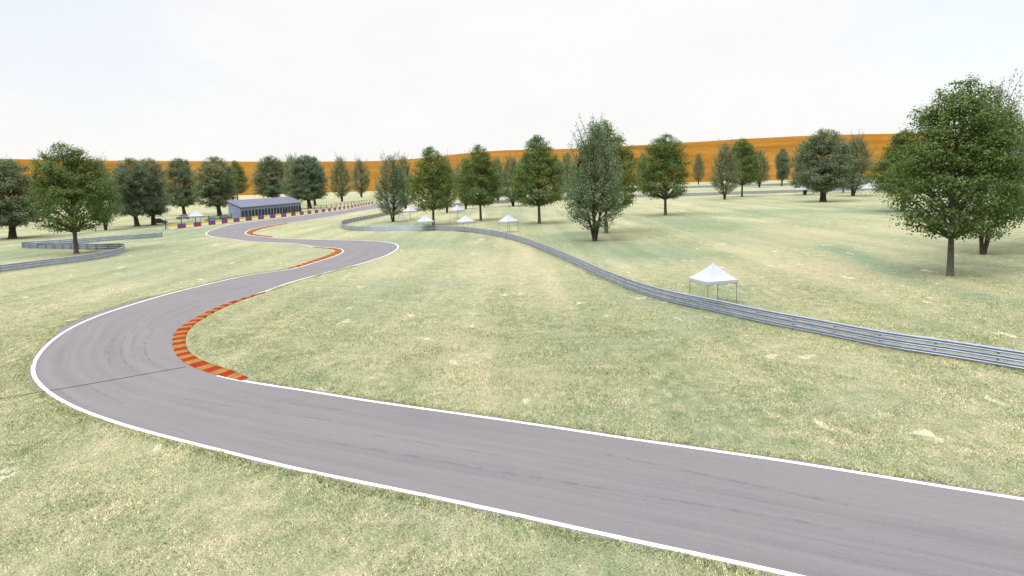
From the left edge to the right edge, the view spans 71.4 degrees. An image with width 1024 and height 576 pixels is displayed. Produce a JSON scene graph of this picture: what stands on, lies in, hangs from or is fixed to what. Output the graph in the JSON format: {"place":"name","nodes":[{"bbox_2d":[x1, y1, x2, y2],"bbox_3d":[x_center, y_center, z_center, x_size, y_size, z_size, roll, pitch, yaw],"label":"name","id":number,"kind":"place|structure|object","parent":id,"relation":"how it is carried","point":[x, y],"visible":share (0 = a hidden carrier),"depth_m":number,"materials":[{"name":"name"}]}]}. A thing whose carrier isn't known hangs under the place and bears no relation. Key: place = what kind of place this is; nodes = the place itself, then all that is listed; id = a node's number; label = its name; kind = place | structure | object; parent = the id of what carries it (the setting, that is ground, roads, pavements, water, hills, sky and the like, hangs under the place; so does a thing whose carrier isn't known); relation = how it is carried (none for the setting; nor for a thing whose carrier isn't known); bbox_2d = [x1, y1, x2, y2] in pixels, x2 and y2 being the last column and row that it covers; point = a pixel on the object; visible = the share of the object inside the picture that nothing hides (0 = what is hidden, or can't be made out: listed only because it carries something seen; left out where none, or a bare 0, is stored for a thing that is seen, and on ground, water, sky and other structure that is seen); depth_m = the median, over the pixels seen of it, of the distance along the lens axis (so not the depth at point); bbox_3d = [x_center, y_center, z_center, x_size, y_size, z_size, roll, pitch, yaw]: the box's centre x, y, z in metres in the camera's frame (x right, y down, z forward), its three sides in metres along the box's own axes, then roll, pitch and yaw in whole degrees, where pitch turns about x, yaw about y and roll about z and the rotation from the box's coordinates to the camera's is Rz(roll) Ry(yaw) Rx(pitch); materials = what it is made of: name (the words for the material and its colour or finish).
{"place":"outdoors","nodes":[
{"label":"outdoors","id":0,"kind":"place"},
{"bbox_2d":[226,197,301,217],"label":"pit building","id":1,"kind":"structure","parent":0,"point":[250,207],"depth_m":257.72,"materials":[{"name":"grey metal"}]},
{"bbox_2d":[0,132,1022,200],"bbox_3d":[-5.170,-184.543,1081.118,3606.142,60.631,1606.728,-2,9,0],"label":"hills","id":2,"kind":"structure","parent":0,"point":[772,145],"depth_m":981.46,"materials":[{"name":"orange"}]},
{"bbox_2d":[0,178,1023,575],"bbox_3d":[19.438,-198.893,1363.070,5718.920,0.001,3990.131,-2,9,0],"label":"ground","id":3,"kind":"structure","parent":0,"point":[748,234],"depth_m":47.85,"materials":[{"name":"green plant"}]},
{"bbox_2d":[0,156,46,238],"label":"oak tree","id":4,"kind":"object","parent":3,"relation":"on","point":[12,206],"visible":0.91,"depth_m":168.81,"materials":[{"name":"green plant"}]},
{"bbox_2d":[22,140,121,253],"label":"maple tree","id":5,"kind":"object","parent":3,"relation":"on","point":[59,191],"visible":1,"depth_m":122.22,"materials":[{"name":"green plant"}]},
{"bbox_2d":[0,232,162,272],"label":"guardrail","id":6,"kind":"object","parent":3,"relation":"on","point":[69,245],"visible":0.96,"depth_m":132.72,"materials":[{"name":"metal"}]},
{"bbox_2d":[84,151,126,229],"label":"ash tree","id":7,"kind":"object","parent":3,"relation":"on","point":[111,202],"visible":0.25,"depth_m":195.30,"materials":[{"name":"green plant"}]},
{"bbox_2d":[108,157,163,226],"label":"oak tree","id":8,"kind":"object","parent":3,"relation":"on","point":[132,201],"visible":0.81,"depth_m":207.83,"materials":[{"name":"green plant"}]},
{"bbox_2d":[133,157,173,224],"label":"oak tree","id":9,"kind":"object","parent":3,"relation":"on","point":[161,205],"visible":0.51,"depth_m":214.51,"materials":[{"name":"green plant"}]},
{"bbox_2d":[155,218,167,223],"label":"parked car","id":10,"kind":"object","parent":3,"relation":"on","point":[159,220],"visible":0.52,"depth_m":223.95,"materials":[{"name":"black paint"}]},
{"bbox_2d":[168,224,177,228],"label":"barrier board","id":11,"kind":"object","parent":3,"relation":"on","point":[172,226],"visible":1,"depth_m":193.23,"materials":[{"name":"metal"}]},
{"bbox_2d":[163,156,198,214],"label":"oak tree","id":12,"kind":"object","parent":3,"relation":"on","point":[180,172],"visible":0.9,"depth_m":283.38,"materials":[{"name":"green plant"}]},
{"bbox_2d":[177,223,185,227],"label":"barrier board","id":13,"kind":"object","parent":3,"relation":"on","point":[180,225],"visible":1,"depth_m":196.18,"materials":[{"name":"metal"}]},
{"bbox_2d":[175,214,188,218],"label":"parked car","id":14,"kind":"object","parent":3,"relation":"on","point":[183,216],"visible":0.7,"depth_m":251.43,"materials":[{"name":"paint"}]},
{"bbox_2d":[186,223,193,227],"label":"barrier board","id":15,"kind":"object","parent":3,"relation":"on","point":[189,224],"visible":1,"depth_m":199.29,"materials":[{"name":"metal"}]},
{"bbox_2d":[187,210,204,222],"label":"canopy tent","id":16,"kind":"object","parent":3,"relation":"on","point":[195,213],"visible":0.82,"depth_m":207.25,"materials":[{"name":"white fabric"}]},
{"bbox_2d":[193,222,200,226],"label":"barrier board","id":17,"kind":"object","parent":3,"relation":"on","point":[197,224],"visible":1,"depth_m":202.60,"materials":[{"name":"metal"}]},
{"bbox_2d":[201,221,208,225],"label":"barrier board","id":18,"kind":"object","parent":3,"relation":"on","point":[205,223],"visible":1,"depth_m":205.62,"materials":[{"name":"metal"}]},
{"bbox_2d":[205,217,218,220],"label":"parked car","id":19,"kind":"object","parent":3,"relation":"on","point":[211,218],"visible":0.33,"depth_m":221.77,"materials":[{"name":"teal paint"}]},
{"bbox_2d":[190,156,239,215],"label":"oak tree","id":20,"kind":"object","parent":3,"relation":"on","point":[206,188],"visible":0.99,"depth_m":265.67,"materials":[{"name":"green plant"}]},
{"bbox_2d":[217,215,230,219],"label":"parked car","id":21,"kind":"object","parent":3,"relation":"on","point":[227,217],"visible":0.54,"depth_m":236.16,"materials":[{"name":"blue paint"}]},
{"bbox_2d":[228,160,251,198],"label":"maple tree","id":22,"kind":"object","parent":3,"relation":"on","point":[241,176],"visible":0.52,"depth_m":504.31,"materials":[{"name":"green plant"}]},
{"bbox_2d":[165,199,372,228],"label":"fence","id":23,"kind":"object","parent":3,"relation":"on","point":[195,219],"visible":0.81,"depth_m":235.25,"materials":[{"name":"metal"}]},
{"bbox_2d":[249,155,289,197],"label":"oak tree","id":24,"kind":"object","parent":3,"relation":"on","point":[268,187],"visible":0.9,"depth_m":415.37,"materials":[{"name":"green plant"}]},
{"bbox_2d":[278,151,299,196],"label":"ash tree","id":25,"kind":"object","parent":3,"relation":"on","point":[287,173],"visible":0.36,"depth_m":389.47,"materials":[{"name":"green plant"}]},
{"bbox_2d":[284,153,330,208],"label":"oak tree","id":26,"kind":"object","parent":3,"relation":"on","point":[311,190],"visible":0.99,"depth_m":320.99,"materials":[{"name":"green plant"}]},
{"bbox_2d":[300,159,326,205],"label":"oak tree","id":27,"kind":"object","parent":3,"relation":"on","point":[314,202],"visible":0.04,"depth_m":367.83,"materials":[{"name":"green plant"}]},
{"bbox_2d":[327,155,354,201],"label":"ash tree","id":28,"kind":"object","parent":3,"relation":"on","point":[338,171],"visible":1,"depth_m":425.49,"materials":[{"name":"green plant"}]},
{"bbox_2d":[348,157,371,196],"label":"ash tree","id":29,"kind":"object","parent":3,"relation":"on","point":[362,178],"visible":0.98,"depth_m":540.81,"materials":[{"name":"green plant"}]},
{"bbox_2d":[369,151,413,221],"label":"ash tree","id":30,"kind":"object","parent":3,"relation":"on","point":[397,187],"visible":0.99,"depth_m":194.69,"materials":[{"name":"green plant"}]},
{"bbox_2d":[392,153,418,208],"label":"ash tree","id":31,"kind":"object","parent":3,"relation":"on","point":[404,167],"visible":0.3,"depth_m":267.40,"materials":[{"name":"green plant"}]},
{"bbox_2d":[402,206,417,218],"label":"canopy tent","id":32,"kind":"object","parent":3,"relation":"on","point":[409,209],"visible":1,"depth_m":209.68,"materials":[{"name":"white fabric"}]},
{"bbox_2d":[417,215,433,231],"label":"canopy tent","id":33,"kind":"object","parent":3,"relation":"on","point":[424,219],"visible":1,"depth_m":157.34,"materials":[{"name":"white fabric"}]},
{"bbox_2d":[404,146,458,224],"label":"maple tree","id":34,"kind":"object","parent":3,"relation":"on","point":[428,178],"visible":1,"depth_m":173.89,"materials":[{"name":"green plant"}]},
{"bbox_2d":[434,150,459,212],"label":"ash tree","id":35,"kind":"object","parent":3,"relation":"on","point":[446,162],"visible":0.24,"depth_m":240.28,"materials":[{"name":"green plant"}]},
{"bbox_2d":[449,205,464,211],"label":"canopy tent","id":36,"kind":"object","parent":3,"relation":"on","point":[457,208],"visible":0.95,"depth_m":204.41,"materials":[{"name":"white fabric"}]},
{"bbox_2d":[452,154,477,208],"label":"ash tree","id":37,"kind":"object","parent":3,"relation":"on","point":[459,169],"visible":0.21,"depth_m":266.60,"materials":[{"name":"green plant"}]},
{"bbox_2d":[456,215,474,228],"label":"canopy tent","id":38,"kind":"object","parent":3,"relation":"on","point":[464,219],"visible":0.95,"depth_m":152.73,"materials":[{"name":"white fabric"}]},
{"bbox_2d":[451,144,503,220],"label":"maple tree","id":39,"kind":"object","parent":3,"relation":"on","point":[481,173],"visible":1,"depth_m":189.05,"materials":[{"name":"green plant"}]},
{"bbox_2d":[490,156,507,199],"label":"ash tree","id":40,"kind":"object","parent":3,"relation":"on","point":[499,166],"visible":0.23,"depth_m":322.27,"materials":[{"name":"green plant"}]},
{"bbox_2d":[498,214,518,230],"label":"canopy tent","id":41,"kind":"object","parent":3,"relation":"on","point":[508,218],"visible":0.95,"depth_m":147.14,"materials":[{"name":"white fabric"}]},
{"bbox_2d":[497,153,526,205],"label":"ash tree","id":42,"kind":"object","parent":3,"relation":"on","point":[506,174],"visible":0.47,"depth_m":281.99,"materials":[{"name":"green plant"}]},
{"bbox_2d":[504,134,564,223],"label":"maple tree","id":43,"kind":"object","parent":3,"relation":"on","point":[540,166],"visible":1,"depth_m":168.84,"materials":[{"name":"green plant"}]},
{"bbox_2d":[551,158,570,196],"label":"ash tree","id":44,"kind":"object","parent":3,"relation":"on","point":[562,186],"visible":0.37,"depth_m":340.73,"materials":[{"name":"green plant"}]},
{"bbox_2d":[557,146,575,191],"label":"ash tree","id":45,"kind":"object","parent":3,"relation":"on","point":[568,163],"visible":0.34,"depth_m":372.26,"materials":[{"name":"green plant"}]},
{"bbox_2d":[556,111,629,240],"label":"ash tree","id":46,"kind":"object","parent":3,"relation":"on","point":[591,187],"visible":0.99,"depth_m":119.17,"materials":[{"name":"green plant"}]},
{"bbox_2d":[564,118,645,232],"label":"maple tree","id":47,"kind":"object","parent":3,"relation":"on","point":[628,167],"visible":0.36,"depth_m":134.45,"materials":[{"name":"green plant"}]},
{"bbox_2d":[634,148,651,193],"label":"ash tree","id":48,"kind":"object","parent":3,"relation":"on","point":[642,159],"visible":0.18,"depth_m":375.38,"materials":[{"name":"green plant"}]},
{"bbox_2d":[637,133,693,214],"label":"maple tree","id":49,"kind":"object","parent":3,"relation":"on","point":[665,167],"visible":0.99,"depth_m":188.80,"materials":[{"name":"green plant"}]},
{"bbox_2d":[448,188,882,206],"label":"guardrail","id":50,"kind":"object","parent":3,"relation":"on","point":[697,194],"visible":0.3,"depth_m":351.71,"materials":[{"name":"metal"}]},
{"bbox_2d":[341,208,1023,369],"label":"guardrail","id":51,"kind":"object","parent":3,"relation":"on","point":[997,356],"visible":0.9,"depth_m":50.02,"materials":[{"name":"metal"}]},
{"bbox_2d":[494,181,878,194],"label":"guardrail","id":52,"kind":"object","parent":3,"relation":"on","point":[737,185],"visible":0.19,"depth_m":539.82,"materials":[{"name":"metal"}]},
{"bbox_2d":[692,149,706,183],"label":"ash tree","id":53,"kind":"object","parent":3,"relation":"on","point":[699,165],"visible":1,"depth_m":702.90,"materials":[{"name":"green plant"}]},
{"bbox_2d":[689,263,737,303],"bbox_3d":[16.921,-0.371,59.997,2.908,3.576,2.908,-4,9,-17],"label":"canopy tent","id":54,"kind":"object","parent":3,"relation":"on","point":[712,274],"visible":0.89,"depth_m":59.10,"materials":[{"name":"white fabric"}]},
{"bbox_2d":[708,140,743,199],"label":"ash tree","id":55,"kind":"object","parent":3,"relation":"on","point":[716,178],"visible":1,"depth_m":291.00,"materials":[{"name":"green plant"}]},
{"bbox_2d":[723,138,761,196],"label":"maple tree","id":56,"kind":"object","parent":3,"relation":"on","point":[745,159],"visible":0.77,"depth_m":314.02,"materials":[{"name":"green plant"}]},
{"bbox_2d":[747,147,772,187],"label":"ash tree","id":57,"kind":"object","parent":3,"relation":"on","point":[763,170],"visible":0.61,"depth_m":493.56,"materials":[{"name":"green plant"}]},
{"bbox_2d":[774,148,790,185],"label":"oak tree","id":58,"kind":"object","parent":3,"relation":"on","point":[782,166],"visible":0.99,"depth_m":522.75,"materials":[{"name":"green plant"}]},
{"bbox_2d":[787,141,828,194],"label":"ash tree","id":59,"kind":"object","parent":3,"relation":"on","point":[798,162],"visible":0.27,"depth_m":318.81,"materials":[{"name":"green plant"}]},
{"bbox_2d":[791,127,861,201],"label":"oak tree","id":60,"kind":"object","parent":3,"relation":"on","point":[821,175],"visible":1,"depth_m":242.69,"materials":[{"name":"green plant"}]},
{"bbox_2d":[833,143,859,192],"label":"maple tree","id":61,"kind":"object","parent":3,"relation":"on","point":[857,173],"visible":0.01,"depth_m":332.91,"materials":[{"name":"green plant"}]},
{"bbox_2d":[834,129,878,195],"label":"ash tree","id":62,"kind":"object","parent":3,"relation":"on","point":[863,163],"visible":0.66,"depth_m":287.02,"materials":[{"name":"green plant"}]},
{"bbox_2d":[861,183,876,195],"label":"canopy tent","id":63,"kind":"object","parent":3,"relation":"on","point":[867,186],"visible":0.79,"depth_m":281.97,"materials":[{"name":"white fabric"}]},
{"bbox_2d":[863,128,937,211],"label":"maple tree","id":64,"kind":"object","parent":3,"relation":"on","point":[881,169],"visible":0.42,"depth_m":177.75,"materials":[{"name":"green plant"}]},
{"bbox_2d":[878,72,1023,276],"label":"maple tree","id":65,"kind":"object","parent":3,"relation":"on","point":[921,166],"visible":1,"depth_m":68.91,"materials":[{"name":"green plant"}]},
{"bbox_2d":[932,67,1023,254],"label":"ash tree","id":66,"kind":"object","parent":3,"relation":"on","point":[983,246],"visible":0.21,"depth_m":85.87,"materials":[{"name":"green plant"}]},
{"bbox_2d":[0,0,1023,161],"label":"sky","id":67,"kind":"structure","parent":0,"point":[160,80],"materials":[{"name":"white"}]},
{"bbox_2d":[28,200,1023,575],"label":"track road","id":68,"kind":"structure","parent":0,"point":[796,518],"depth_m":27.49,"materials":[{"name":"grey asphalt"}]},
{"bbox_2d":[1,367,182,398],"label":"cable","id":69,"kind":"object","parent":68,"relation":"on","point":[91,383],"visible":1,"depth_m":40.94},
{"bbox_2d":[172,291,265,380],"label":"kerb","id":70,"kind":"structure","parent":68,"relation":"on","point":[183,353],"depth_m":47.98,"materials":[{"name":"red paint"}]},
{"bbox_2d":[246,223,287,236],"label":"kerb","id":71,"kind":"structure","parent":68,"relation":"on","point":[249,232],"depth_m":174.54,"materials":[{"name":"red paint"}]},
{"bbox_2d":[289,247,341,268],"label":"kerb","id":72,"kind":"structure","parent":68,"relation":"on","point":[337,251],"depth_m":106.91,"materials":[{"name":"red paint"}]},
{"bbox_2d":[245,204,409,292],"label":"road edge line","id":73,"kind":"object","parent":68,"relation":"on","point":[329,271],"visible":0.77,"depth_m":109.21,"materials":[{"name":"white paint"}]},
{"bbox_2d":[31,200,803,575],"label":"road edge line","id":74,"kind":"object","parent":68,"relation":"on","point":[727,560],"visible":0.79,"depth_m":25.64,"materials":[{"name":"white paint"}]},
{"bbox_2d":[217,375,1023,499],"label":"road edge line","id":75,"kind":"object","parent":68,"relation":"on","point":[894,478],"visible":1,"depth_m":29.17,"materials":[{"name":"white paint"}]}
]}

